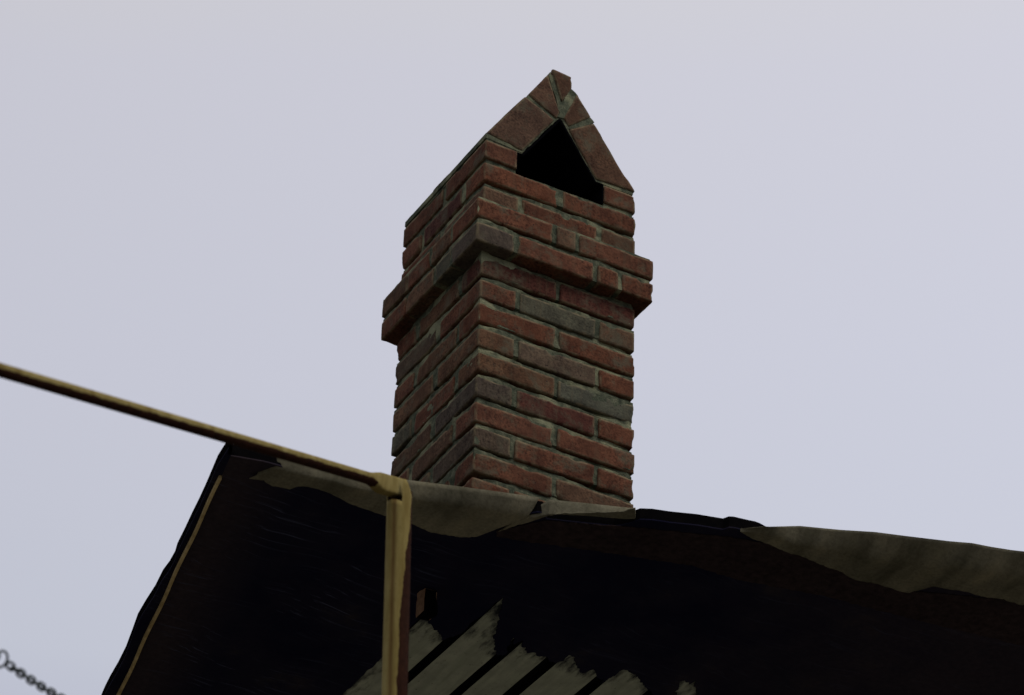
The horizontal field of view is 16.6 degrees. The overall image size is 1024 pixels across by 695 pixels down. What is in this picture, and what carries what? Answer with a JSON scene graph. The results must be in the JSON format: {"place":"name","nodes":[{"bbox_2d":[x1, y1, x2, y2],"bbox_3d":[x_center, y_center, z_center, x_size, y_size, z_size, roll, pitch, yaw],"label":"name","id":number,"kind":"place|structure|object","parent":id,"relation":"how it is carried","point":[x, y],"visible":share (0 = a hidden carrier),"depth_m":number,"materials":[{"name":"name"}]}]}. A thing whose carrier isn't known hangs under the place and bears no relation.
{"place":"outdoors","nodes":[
{"label":"outdoors","id":0,"kind":"place"},
{"bbox_2d":[0,0,1023,694],"label":"sky","id":1,"kind":"structure","parent":0,"point":[206,205],"materials":[{"name":"grey"}]},
{"label":"ground","id":2,"kind":"structure","parent":0,"visible":0},
{"bbox_2d":[0,363,411,694],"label":"pipe frame","id":3,"kind":"object","parent":2,"relation":"on","point":[397,491],"visible":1,"depth_m":6.55,"materials":[{"name":"yellow paint"}]},
{"bbox_2d":[0,650,63,694],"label":"chain","id":4,"kind":"object","parent":3,"relation":"hanging from","point":[43,688],"visible":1,"depth_m":5.47,"materials":[{"name":"metal"}]},
{"bbox_2d":[101,443,1023,694],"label":"roof overhang","id":5,"kind":"object","parent":2,"relation":"on","point":[271,580],"visible":0.94,"depth_m":8.00,"materials":[{"name":"black fabric"}]},
{"bbox_2d":[381,69,652,507],"bbox_3d":[0.008,-0.035,8.332,0.479,1.313,0.478,19,-39,-23],"label":"brick chimney","id":6,"kind":"object","parent":5,"relation":"on","point":[517,300],"visible":0.89,"depth_m":8.16,"materials":[{"name":"red brick"}]}
]}

